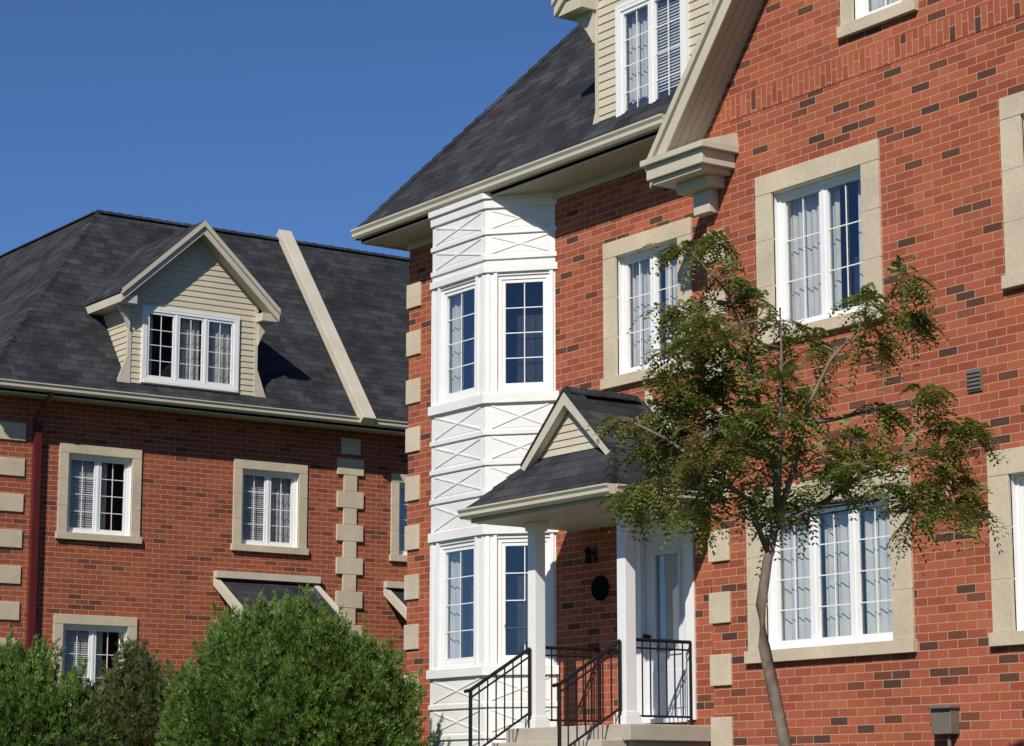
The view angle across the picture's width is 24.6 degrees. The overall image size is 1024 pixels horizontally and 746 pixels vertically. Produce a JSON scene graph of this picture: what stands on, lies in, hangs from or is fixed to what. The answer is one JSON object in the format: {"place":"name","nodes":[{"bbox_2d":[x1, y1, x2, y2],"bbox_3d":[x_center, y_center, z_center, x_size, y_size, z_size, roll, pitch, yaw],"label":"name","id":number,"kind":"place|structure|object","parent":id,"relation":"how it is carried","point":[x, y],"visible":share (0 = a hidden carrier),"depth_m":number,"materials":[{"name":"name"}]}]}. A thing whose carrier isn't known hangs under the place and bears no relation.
{"place":"outdoors","nodes":[
{"label":"outdoors","id":0,"kind":"place"},
{"bbox_2d":[0,0,578,257],"label":"sky","id":1,"kind":"structure","parent":0,"point":[303,118],"materials":[{"name":"blue"}]},
{"bbox_2d":[430,205,556,745],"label":"bay walls","id":2,"kind":"structure","parent":0,"point":[486,420],"depth_m":29.60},
{"bbox_3d":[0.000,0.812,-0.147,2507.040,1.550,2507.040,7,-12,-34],"label":"ground","id":3,"kind":"structure","parent":0,"visible":0},
{"bbox_2d":[0,624,116,745],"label":"cedar bush","id":4,"kind":"object","parent":3,"relation":"on","point":[39,714],"visible":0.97,"depth_m":30.32,"materials":[{"name":"green plant"}]},
{"bbox_2d":[68,628,199,745],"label":"cedar bush","id":5,"kind":"object","parent":3,"relation":"on","point":[130,704],"visible":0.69,"depth_m":30.48,"materials":[{"name":"green plant"}]},
{"bbox_2d":[0,209,409,706],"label":"brick townhouse","id":6,"kind":"structure","parent":3,"relation":"on","point":[196,419],"depth_m":41.33,"materials":[{"name":"red brick"}]},
{"bbox_2d":[52,614,136,706],"bbox_3d":[-7.221,4.956,39.766,1.585,1.640,0.765,7,-12,-34],"label":"window","id":7,"kind":"structure","parent":6,"relation":"in","point":[92,640],"depth_m":39.63,"materials":[{"name":"beige stone"}]},
{"bbox_2d":[55,443,141,543],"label":"window","id":8,"kind":"structure","parent":6,"relation":"in","point":[99,494],"depth_m":40.16,"materials":[{"name":"beige stone"}]},
{"bbox_2d":[230,459,308,554],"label":"window","id":9,"kind":"structure","parent":6,"relation":"in","point":[269,516],"depth_m":42.03,"materials":[{"name":"beige stone"}]},
{"bbox_2d":[389,473,407,561],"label":"window","id":10,"kind":"structure","parent":6,"relation":"in","point":[399,508],"depth_m":43.44,"materials":[{"name":"white plastic"}]},
{"bbox_2d":[153,582,442,745],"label":"cedar bush","id":11,"kind":"object","parent":3,"relation":"on","point":[297,671],"visible":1,"depth_m":28.50,"materials":[{"name":"green plant"}]},
{"bbox_2d":[426,191,558,740],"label":"bay boards","id":12,"kind":"object","parent":3,"relation":"on","point":[462,208],"visible":0.55,"depth_m":29.69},
{"bbox_2d":[448,550,466,658],"bbox_3d":[-0.764,3.081,30.492,0.450,1.740,0.977,-1,-10,6],"label":"window","id":13,"kind":"structure","parent":12,"relation":"attached to","point":[463,606],"depth_m":30.02,"materials":[{"name":"white plastic"}]},
{"bbox_2d":[449,291,467,393],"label":"window","id":14,"kind":"structure","parent":12,"relation":"attached to","point":[464,343],"depth_m":30.63,"materials":[{"name":"white plastic"}]},
{"bbox_2d":[439,540,511,666],"bbox_3d":[-0.506,2.930,29.660,0.450,1.740,1.130,7,-12,-34],"label":"window","id":15,"kind":"structure","parent":12,"relation":"attached to","point":[454,550],"depth_m":29.82,"materials":[{"name":"white plastic"}]},
{"bbox_2d":[440,280,511,401],"bbox_3d":[-0.506,-0.386,30.262,0.450,1.680,1.130,7,-12,-34],"label":"window","id":16,"kind":"structure","parent":12,"relation":"attached to","point":[454,293],"depth_m":30.41,"materials":[{"name":"white plastic"}]},
{"bbox_2d":[431,207,548,745],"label":"bay cross mouldings","id":17,"kind":"object","parent":12,"relation":"attached to","point":[468,415],"visible":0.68,"depth_m":29.69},
{"bbox_2d":[433,208,548,745],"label":"bay panels","id":18,"kind":"object","parent":12,"relation":"attached to","point":[499,416],"visible":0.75,"depth_m":29.64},
{"bbox_2d":[429,269,553,669],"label":"bay casings","id":19,"kind":"object","parent":12,"relation":"attached to","point":[494,536],"visible":0.83,"depth_m":29.53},
{"bbox_2d":[498,273,549,390],"bbox_3d":[0.200,-0.480,29.739,0.977,1.680,0.450,-2,-11,13],"label":"window","id":20,"kind":"structure","parent":12,"relation":"attached to","point":[530,333],"depth_m":29.87,"materials":[{"name":"white plastic"}]},
{"bbox_2d":[497,537,550,662],"bbox_3d":[0.200,2.835,29.138,0.977,1.740,0.450,-2,-11,13],"label":"window","id":21,"kind":"structure","parent":12,"relation":"attached to","point":[519,600],"depth_m":29.10,"materials":[{"name":"white plastic"}]},
{"bbox_2d":[406,169,713,745],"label":"wall","id":22,"kind":"structure","parent":3,"relation":"on","point":[590,222],"depth_m":28.73,"materials":[{"name":"red brick"}]},
{"bbox_2d":[582,547,596,563],"bbox_3d":[0.922,2.194,28.236,0.170,0.200,0.140,7,-12,-34],"label":"wall lantern","id":23,"kind":"object","parent":22,"relation":"attached to","point":[590,555],"depth_m":28.21,"materials":[{"name":"black metal"}]},
{"bbox_2d":[591,575,608,600],"bbox_3d":[1.056,2.576,28.100,0.025,0.300,0.320,7,-12,-34],"label":"house number plaque","id":24,"kind":"object","parent":22,"relation":"attached to","point":[600,588],"visible":1,"depth_m":28.08,"materials":[{"name":"black metal"}]},
{"bbox_2d":[600,217,693,389],"bbox_3d":[1.601,-0.808,27.905,0.085,1.810,1.745,7,-12,-34],"label":"stone surround","id":25,"kind":"object","parent":22,"relation":"attached to","point":[613,378],"visible":0.75,"depth_m":28.27,"materials":[{"name":"beige stone"}]},
{"bbox_2d":[604,234,689,338],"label":"surround joints","id":26,"kind":"object","parent":25,"relation":"attached to","point":[616,296],"visible":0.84,"depth_m":28.38,"materials":[{"name":"concrete"}]},
{"bbox_2d":[617,239,676,374],"bbox_3d":[1.677,-0.764,27.951,0.140,1.480,1.190,7,-12,-34],"label":"reveal","id":27,"kind":"object","parent":22,"relation":"attached to","point":[620,348],"visible":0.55,"depth_m":28.39,"materials":[{"name":"white plastic"}]},
{"bbox_2d":[622,241,676,373],"bbox_3d":[1.701,-0.761,27.968,0.060,1.478,1.188,7,-12,-34],"label":"frame","id":28,"kind":"object","parent":27,"relation":"attached to","point":[627,261],"visible":0.53,"depth_m":28.23,"materials":[{"name":"white plastic"}]},
{"bbox_2d":[631,256,677,366],"bbox_3d":[1.792,-0.755,28.031,0.076,1.470,1.190,7,-12,-34],"label":"curtain","id":29,"kind":"object","parent":28,"relation":"hanging from","point":[645,307],"visible":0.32,"depth_m":28.31,"materials":[{"name":"white fabric"}]},
{"bbox_2d":[635,515,696,723],"bbox_3d":[1.791,2.859,27.084,0.190,2.340,1.140,7,-12,-34],"label":"front door","id":30,"kind":"structure","parent":22,"relation":"attached to","point":[640,573],"depth_m":27.21,"materials":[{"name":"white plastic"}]},
{"bbox_2d":[646,532,686,718],"bbox_3d":[1.816,2.916,27.091,0.070,2.126,0.816,7,-12,-34],"label":"door leaf","id":31,"kind":"object","parent":30,"relation":"attached to","point":[653,550],"visible":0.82,"depth_m":27.12,"materials":[{"name":"white wood"}]},
{"bbox_2d":[658,553,678,651],"bbox_3d":[1.840,2.659,27.155,0.001,1.156,0.456,7,-12,-34],"label":"glass panel","id":32,"kind":"object","parent":31,"relation":"attached to","point":[668,595],"depth_m":27.20,"materials":[{"name":"clear glass"}]},
{"bbox_2d":[457,386,710,745],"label":"porch","id":33,"kind":"object","parent":3,"relation":"on","point":[565,477],"visible":0.89,"depth_m":26.74,"materials":[{"name":"concrete"}]},
{"bbox_2d":[585,229,1009,745],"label":"locust tree","id":34,"kind":"object","parent":3,"relation":"on","point":[758,441],"visible":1,"depth_m":18.03,"materials":[{"name":"green plant"}]},
{"bbox_2d":[705,0,1023,745],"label":"gable wall","id":35,"kind":"structure","parent":3,"relation":"on","point":[929,119],"depth_m":23.35,"materials":[{"name":"red brick"}]},
{"bbox_2d":[640,0,738,217],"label":"rake and cornice return","id":36,"kind":"object","parent":35,"relation":"attached to","point":[699,171],"visible":1,"depth_m":25.97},
{"bbox_2d":[653,133,738,156],"bbox_3d":[1.992,-2.529,26.157,0.530,0.168,1.020,7,-12,-34],"label":"return cap","id":37,"kind":"object","parent":36,"relation":"on","point":[730,139],"visible":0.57,"depth_m":25.81,"materials":[{"name":"beige metal"}]},
{"bbox_2d":[653,0,763,189],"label":"rake soffit","id":38,"kind":"structure","parent":36,"relation":"attached to","point":[721,63],"depth_m":26.00,"materials":[{"name":"beige wood"}]},
{"bbox_2d":[773,166,859,329],"bbox_3d":[3.273,-1.284,24.665,0.140,1.530,1.390,7,-12,-34],"label":"reveal","id":39,"kind":"object","parent":35,"relation":"attached to","point":[776,249],"visible":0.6,"depth_m":25.19,"materials":[{"name":"white plastic"}]},
{"bbox_2d":[778,169,863,327],"bbox_3d":[3.298,-1.281,24.682,0.060,1.528,1.388,7,-12,-34],"label":"frame","id":40,"kind":"object","parent":39,"relation":"attached to","point":[822,187],"visible":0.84,"depth_m":24.76,"materials":[{"name":"white plastic"}]},
{"bbox_2d":[788,179,862,321],"bbox_3d":[3.390,-1.274,24.746,0.072,1.520,1.390,7,-12,-34],"label":"curtain","id":41,"kind":"object","parent":40,"relation":"hanging from","point":[812,256],"visible":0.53,"depth_m":25.02,"materials":[{"name":"white fabric"}]},
{"bbox_2d":[754,138,885,346],"bbox_3d":[3.197,-1.338,24.621,0.085,1.880,1.965,7,-12,-34],"label":"stone surround","id":42,"kind":"object","parent":35,"relation":"attached to","point":[822,166],"visible":0.72,"depth_m":24.47,"materials":[{"name":"beige stone"}]},
{"bbox_2d":[758,159,880,288],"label":"surround joints","id":43,"kind":"object","parent":42,"relation":"attached to","point":[862,212],"visible":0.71,"depth_m":24.15,"materials":[{"name":"concrete"}]},
{"bbox_2d":[765,493,888,649],"bbox_3d":[3.288,2.058,24.038,0.140,1.470,1.900,7,-12,-34],"label":"reveal","id":44,"kind":"object","parent":35,"relation":"attached to","point":[769,615],"visible":0.25,"depth_m":24.71,"materials":[{"name":"white plastic"}]},
{"bbox_2d":[771,494,892,648],"bbox_3d":[3.312,2.061,24.055,0.060,1.468,1.898,7,-12,-34],"label":"frame","id":45,"kind":"object","parent":44,"relation":"attached to","point":[857,635],"visible":0.66,"depth_m":24.15,"materials":[{"name":"white plastic"}]},
{"bbox_2d":[744,465,917,663],"bbox_3d":[3.212,1.994,23.996,0.085,1.840,2.515,7,-12,-34],"label":"stone surround","id":46,"kind":"object","parent":35,"relation":"attached to","point":[903,612],"visible":0.65,"depth_m":23.44,"materials":[{"name":"beige stone"}]},
{"bbox_2d":[750,489,912,639],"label":"surround joints","id":47,"kind":"object","parent":46,"relation":"attached to","point":[892,590],"visible":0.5,"depth_m":23.18,"materials":[{"name":"concrete"}]},
{"bbox_2d":[854,0,858,19],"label":"reveal","id":48,"kind":"object","parent":35,"relation":"attached to","point":[856,9],"visible":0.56,"depth_m":24.57,"materials":[{"name":"white plastic"}]},
{"bbox_2d":[859,0,901,17],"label":"frame","id":49,"kind":"object","parent":48,"relation":"attached to","point":[863,8],"visible":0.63,"depth_m":24.54,"materials":[{"name":"white plastic"}]},
{"bbox_2d":[869,0,898,11],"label":"curtain","id":50,"kind":"object","parent":49,"relation":"hanging from","point":[875,4],"depth_m":24.61,"materials":[{"name":"white fabric"}]},
{"bbox_2d":[723,0,1023,123],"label":"soldier course","id":51,"kind":"object","parent":35,"relation":"attached to","point":[951,29],"visible":1,"depth_m":24.19,"materials":[{"name":"red brick"}]},
{"bbox_2d":[836,0,918,39],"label":"stone surround","id":52,"kind":"object","parent":35,"relation":"attached to","point":[850,25],"visible":1,"depth_m":24.29,"materials":[{"name":"beige stone"}]},
{"bbox_2d":[966,367,982,392],"bbox_3d":[4.446,0.068,22.562,0.035,0.220,0.190,7,-12,-34],"label":"wall vent","id":53,"kind":"object","parent":35,"relation":"attached to","point":[974,380],"depth_m":22.54,"materials":[{"name":"grey plastic"}]},
{"bbox_2d":[986,446,1023,646],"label":"stone surround","id":54,"kind":"object","parent":35,"relation":"attached to","point":[1003,596],"visible":0.88,"depth_m":22.01,"materials":[{"name":"beige stone"}]},
{"bbox_2d":[988,474,1013,631],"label":"surround joints","id":55,"kind":"object","parent":54,"relation":"attached to","point":[1000,527],"visible":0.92,"depth_m":22.02,"materials":[{"name":"concrete"}]},
{"bbox_2d":[999,91,1023,289],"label":"stone surround","id":56,"kind":"object","parent":35,"relation":"attached to","point":[1011,138],"visible":1,"depth_m":22.38,"materials":[{"name":"beige stone"}]},
{"bbox_2d":[1000,114,1023,223],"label":"surround joints","id":57,"kind":"object","parent":56,"relation":"attached to","point":[1011,169],"visible":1,"depth_m":22.41,"materials":[{"name":"stone"}]},
{"bbox_2d":[1010,473,1023,630],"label":"reveal","id":58,"kind":"object","parent":35,"relation":"attached to","point":[1015,554],"visible":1,"depth_m":21.97,"materials":[{"name":"white plastic"}]},
{"bbox_2d":[1015,474,1023,629],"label":"frame","id":59,"kind":"object","parent":58,"relation":"attached to","point":[1019,481],"visible":1,"depth_m":21.99,"materials":[{"name":"white plastic"}]},
{"bbox_2d":[926,705,959,745],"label":"utility box","id":60,"kind":"object","parent":3,"relation":"on","point":[944,719],"visible":1,"depth_m":22.29,"materials":[{"name":"grey plastic"}]},
{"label":"side walls","id":61,"kind":"object","parent":3,"relation":"on","visible":0},
{"bbox_2d":[361,131,657,248],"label":"soffit","id":62,"kind":"structure","parent":61,"relation":"attached to","point":[401,239],"depth_m":29.07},
{"bbox_2d":[350,113,665,251],"bbox_3d":[8.735,-2.912,26.747,11.335,0.196,22.145,7,-12,-34],"label":"gutter","id":63,"kind":"object","parent":62,"relation":"on","point":[620,136],"visible":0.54,"depth_m":29.21,"materials":[{"name":"beige metal"}]},
{"bbox_2d":[367,27,680,223],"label":"roof","id":64,"kind":"structure","parent":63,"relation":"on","point":[546,107],"depth_m":30.80,"materials":[{"name":"tile"}]},
{"bbox_2d":[357,25,580,227],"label":"hip caps","id":65,"kind":"object","parent":64,"relation":"attached to","point":[472,124],"visible":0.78,"depth_m":32.38,"materials":[{"name":"tile"}]},
{"bbox_2d":[551,0,714,123],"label":"dormer","id":66,"kind":"object","parent":64,"relation":"on","point":[639,44],"visible":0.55,"depth_m":28.21,"materials":[{"name":"beige plastic"}]},
{"bbox_2d":[618,0,683,115],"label":"window","id":67,"kind":"structure","parent":66,"relation":"in","point":[650,32],"depth_m":28.07,"materials":[{"name":"white plastic"}]},
{"bbox_2d":[407,159,644,250],"bbox_3d":[0.416,-2.212,29.884,0.040,0.100,6.450,7,-12,-34],"label":"frieze board","id":68,"kind":"object","parent":61,"relation":"attached to","point":[588,183],"visible":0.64,"depth_m":29.16,"materials":[{"name":"beige metal"}]},
{"bbox_2d":[404,228,732,745],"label":"quoins","id":69,"kind":"object","parent":61,"relation":"attached to","point":[720,665],"visible":0.34,"depth_m":26.07,"materials":[{"name":"stone"}]},
{"bbox_2d":[630,256,665,367],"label":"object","id":70,"kind":"structure","parent":61,"relation":"attached to","point":[663,286],"depth_m":28.81,"materials":[{"name":"white plastic"}]},
{"bbox_2d":[820,508,866,637],"bbox_3d":[3.574,2.094,24.236,0.560,1.670,2.200,7,-12,-34],"label":"window","id":71,"kind":"structure","parent":61,"relation":"attached to","point":[823,578],"depth_m":24.96,"materials":[{"name":"white plastic"}]},
{"bbox_2d":[780,505,892,640],"bbox_3d":[3.381,2.073,24.149,0.077,1.460,1.824,7,-12,-34],"label":"curtain","id":72,"kind":"object","parent":71,"relation":"hanging from","point":[842,563],"visible":0.43,"depth_m":24.18,"materials":[{"name":"white fabric"}]},
{"bbox_2d":[840,180,859,308],"bbox_3d":[3.560,-1.248,24.863,0.560,1.730,1.690,7,-12,-34],"label":"window","id":73,"kind":"structure","parent":61,"relation":"attached to","point":[853,232],"depth_m":25.27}
]}

